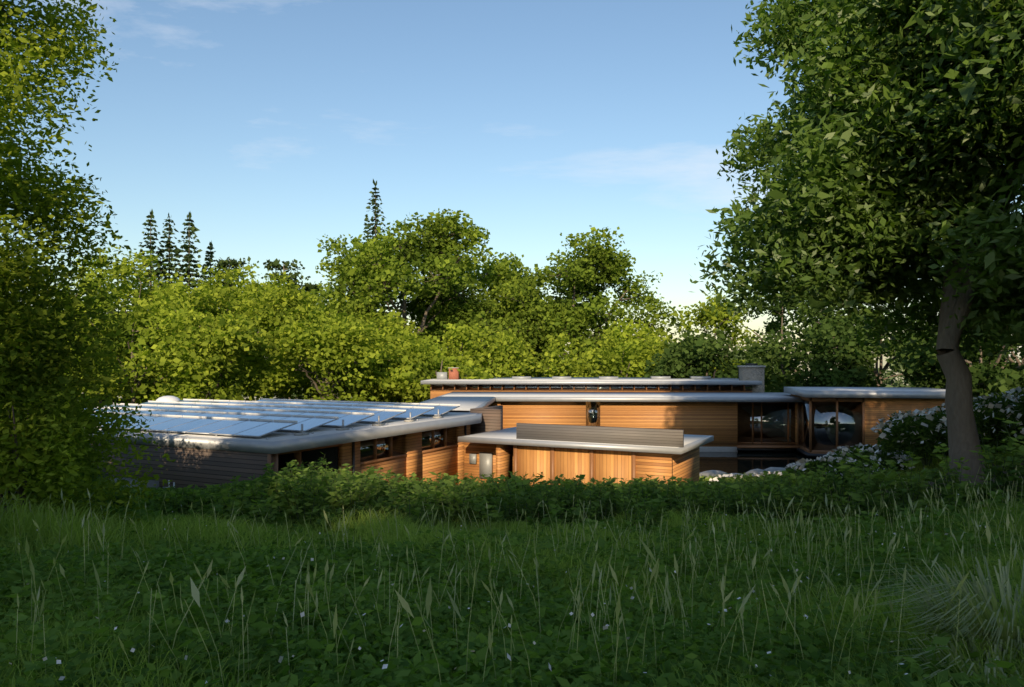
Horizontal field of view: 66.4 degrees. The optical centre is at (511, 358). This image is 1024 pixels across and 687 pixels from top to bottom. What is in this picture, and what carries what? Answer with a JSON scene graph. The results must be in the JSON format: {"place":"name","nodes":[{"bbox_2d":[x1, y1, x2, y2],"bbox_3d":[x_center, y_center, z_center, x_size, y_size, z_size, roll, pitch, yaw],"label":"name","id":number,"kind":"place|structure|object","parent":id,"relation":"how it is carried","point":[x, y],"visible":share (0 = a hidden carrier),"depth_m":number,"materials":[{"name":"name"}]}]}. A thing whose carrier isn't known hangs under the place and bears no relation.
{"place":"outdoors","nodes":[
{"label":"outdoors","id":0,"kind":"place"},
{"bbox_2d":[87,179,395,403],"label":"conifer trees","id":1,"kind":"object","parent":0,"point":[159,269],"visible":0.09,"depth_m":95.24,"materials":[{"name":"green plant"}]},
{"bbox_2d":[90,405,502,489],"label":"weathered house walls","id":2,"kind":"structure","parent":0,"point":[200,468],"depth_m":23.52,"materials":[{"name":"grey wood"}]},
{"bbox_2d":[111,363,830,488],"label":"house","id":3,"kind":"structure","parent":0,"point":[150,483],"depth_m":45.49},
{"bbox_2d":[93,399,457,435],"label":"solar panels","id":4,"kind":"object","parent":3,"relation":"attached to","point":[246,425],"visible":0.72,"depth_m":28.22,"materials":[{"name":"blue glass"}]},
{"bbox_2d":[449,368,458,379],"bbox_3d":[-4.343,1.125,58.610,0.736,0.850,0.736,0,0,0],"label":"chimney pot","id":5,"kind":"object","parent":3,"relation":"attached to","point":[453,373],"visible":0.93,"depth_m":58.26,"materials":[{"name":"orange ceramic"}]},
{"bbox_2d":[278,385,739,478],"bbox_3d":[-3.263,3.775,44.742,18.847,3.950,42.034,0,0,37],"label":"dark house interior","id":6,"kind":"object","parent":3,"relation":"attached to","point":[330,454],"visible":0.12,"depth_m":55.82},
{"bbox_2d":[89,378,944,453],"bbox_3d":[1.521,2.400,44.137,49.678,1.700,44.428,0,0,0],"label":"roof","id":7,"kind":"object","parent":3,"relation":"attached to","point":[266,447],"visible":0.27,"depth_m":29.26,"materials":[{"name":"grey metal"}]},
{"bbox_2d":[99,377,945,447],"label":"roof fascia","id":8,"kind":"structure","parent":3,"relation":"attached to","point":[467,401],"depth_m":46.23,"materials":[{"name":"grey metal"}]},
{"bbox_2d":[267,384,864,483],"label":"window frames","id":9,"kind":"structure","parent":3,"relation":"attached to","point":[752,444],"depth_m":44.76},
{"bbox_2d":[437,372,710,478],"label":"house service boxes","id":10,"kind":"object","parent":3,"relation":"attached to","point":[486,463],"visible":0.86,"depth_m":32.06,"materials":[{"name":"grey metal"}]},
{"bbox_2d":[518,445,630,489],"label":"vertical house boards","id":11,"kind":"object","parent":3,"relation":"attached to","point":[570,463],"visible":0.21,"depth_m":28.94,"materials":[{"name":"brown wood"}]},
{"bbox_2d":[516,423,683,446],"bbox_3d":[3.048,2.748,28.396,6.400,0.595,0.130,0,0,27],"label":"roof parapet screen","id":12,"kind":"object","parent":3,"relation":"attached to","point":[625,435],"visible":1,"depth_m":28.23,"materials":[{"name":"grey wood"}]},
{"bbox_2d":[360,376,861,461],"bbox_3d":[7.110,3.305,43.234,25.882,3.990,33.322,0,0,0],"label":"window glass","id":13,"kind":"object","parent":3,"relation":"attached to","point":[823,412],"depth_m":45.66,"materials":[{"name":"black glass"}]},
{"bbox_2d":[739,367,763,391],"bbox_3d":[17.031,3.025,55.637,1.561,4.850,1.277,0,0,0],"label":"chimney","id":14,"kind":"object","parent":3,"relation":"attached to","point":[751,373],"visible":0.36,"depth_m":55.04,"materials":[{"name":"grey concrete"}]},
{"bbox_2d":[0,0,1022,401],"label":"sky","id":15,"kind":"structure","parent":0,"point":[272,124],"materials":[{"name":"blue"}]},
{"bbox_2d":[98,448,1023,495],"bbox_3d":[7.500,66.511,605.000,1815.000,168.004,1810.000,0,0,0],"label":"ground","id":16,"kind":"structure","parent":0,"point":[931,483],"depth_m":22.93,"materials":[{"name":"soil"}]},
{"bbox_2d":[0,0,176,527],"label":"tree","id":17,"kind":"object","parent":16,"relation":"on","point":[54,447],"depth_m":12.22,"materials":[{"name":"green plant"}]},
{"bbox_2d":[201,256,326,399],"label":"pine tree","id":18,"kind":"object","parent":16,"relation":"on","point":[275,264],"depth_m":100.79,"materials":[{"name":"green plant"}]},
{"bbox_2d":[94,398,459,488],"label":"house skylight curbs","id":19,"kind":"structure","parent":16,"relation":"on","point":[272,409],"depth_m":30.93,"materials":[{"name":"white metal"}]},
{"bbox_2d":[156,396,180,401],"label":"house skylight domes","id":20,"kind":"structure","parent":19,"relation":"on","point":[170,398],"depth_m":37.95,"materials":[{"name":"white plastic"}]},
{"bbox_2d":[1,245,763,403],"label":"tree foliage","id":21,"kind":"object","parent":16,"relation":"on","point":[286,328],"visible":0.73,"depth_m":62.15,"materials":[{"name":"green plant"}]},
{"bbox_2d":[309,208,689,367],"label":"tree","id":22,"kind":"object","parent":16,"relation":"on","point":[506,283],"visible":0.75,"depth_m":80.69,"materials":[{"name":"green plant"}]},
{"bbox_2d":[9,494,995,682],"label":"small white flowers","id":23,"kind":"object","parent":16,"relation":"on","point":[359,648],"visible":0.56,"depth_m":5.49,"materials":[{"name":"white plant"}]},
{"bbox_2d":[0,474,1023,686],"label":"meadow forbs","id":24,"kind":"object","parent":16,"relation":"on","point":[399,671],"visible":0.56,"depth_m":6.58,"materials":[{"name":"green plant"}]},
{"bbox_2d":[0,439,1023,686],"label":"meadow grass","id":25,"kind":"structure","parent":16,"relation":"on","point":[76,531],"depth_m":9.54,"materials":[{"name":"green plant"}]},
{"bbox_2d":[0,465,1023,686],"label":"pale meadow grass tufts","id":26,"kind":"object","parent":16,"relation":"on","point":[992,621],"visible":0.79,"depth_m":5.76,"materials":[{"name":"green plant"}]},
{"bbox_2d":[0,467,1023,686],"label":"meadow grass culms","id":27,"kind":"object","parent":16,"relation":"on","point":[807,547],"visible":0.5,"depth_m":7.37,"materials":[{"name":"green plant"}]},
{"bbox_2d":[51,413,1023,532],"bbox_3d":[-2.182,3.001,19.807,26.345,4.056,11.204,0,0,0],"label":"leaves","id":28,"kind":"object","parent":16,"relation":"on","point":[786,492],"visible":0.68,"depth_m":16.29,"materials":[{"name":"green plant"}]},
{"bbox_2d":[75,183,1023,403],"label":"tree trunks","id":29,"kind":"object","parent":16,"relation":"on","point":[423,325],"visible":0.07,"depth_m":74.59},
{"bbox_2d":[231,344,1021,399],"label":"distant tree foliage","id":30,"kind":"object","parent":16,"relation":"on","point":[887,382],"visible":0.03,"depth_m":191.76,"materials":[{"name":"green plant"}]},
{"bbox_2d":[700,467,784,477],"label":"boulders","id":31,"kind":"object","parent":16,"relation":"on","point":[711,473],"visible":0.07,"depth_m":37.20,"materials":[{"name":"grey stone"}]},
{"bbox_2d":[642,290,1023,400],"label":"tree foliage","id":32,"kind":"object","parent":16,"relation":"on","point":[920,365],"visible":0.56,"depth_m":58.59,"materials":[{"name":"green plant"}]},
{"bbox_2d":[690,0,1023,488],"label":"tree","id":33,"kind":"object","parent":16,"relation":"on","point":[895,162],"depth_m":18.14,"materials":[{"name":"green plant"}]},
{"bbox_2d":[709,386,1023,484],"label":"rhododendron shrub","id":34,"kind":"object","parent":16,"relation":"on","point":[891,445],"depth_m":25.66,"materials":[{"name":"green plant"}]},
{"bbox_2d":[338,387,945,484],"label":"house cedar walls","id":35,"kind":"structure","parent":0,"point":[718,421],"depth_m":44.50,"materials":[{"name":"brown wood"}]},
{"bbox_2d":[700,451,825,473],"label":"pond water","id":36,"kind":"structure","parent":0,"point":[741,462],"depth_m":44.22,"materials":[{"name":"black liquid"}]},
{"bbox_2d":[759,410,861,447],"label":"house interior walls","id":37,"kind":"structure","parent":0,"point":[849,427],"depth_m":49.45,"materials":[{"name":"white paint"}]}
]}

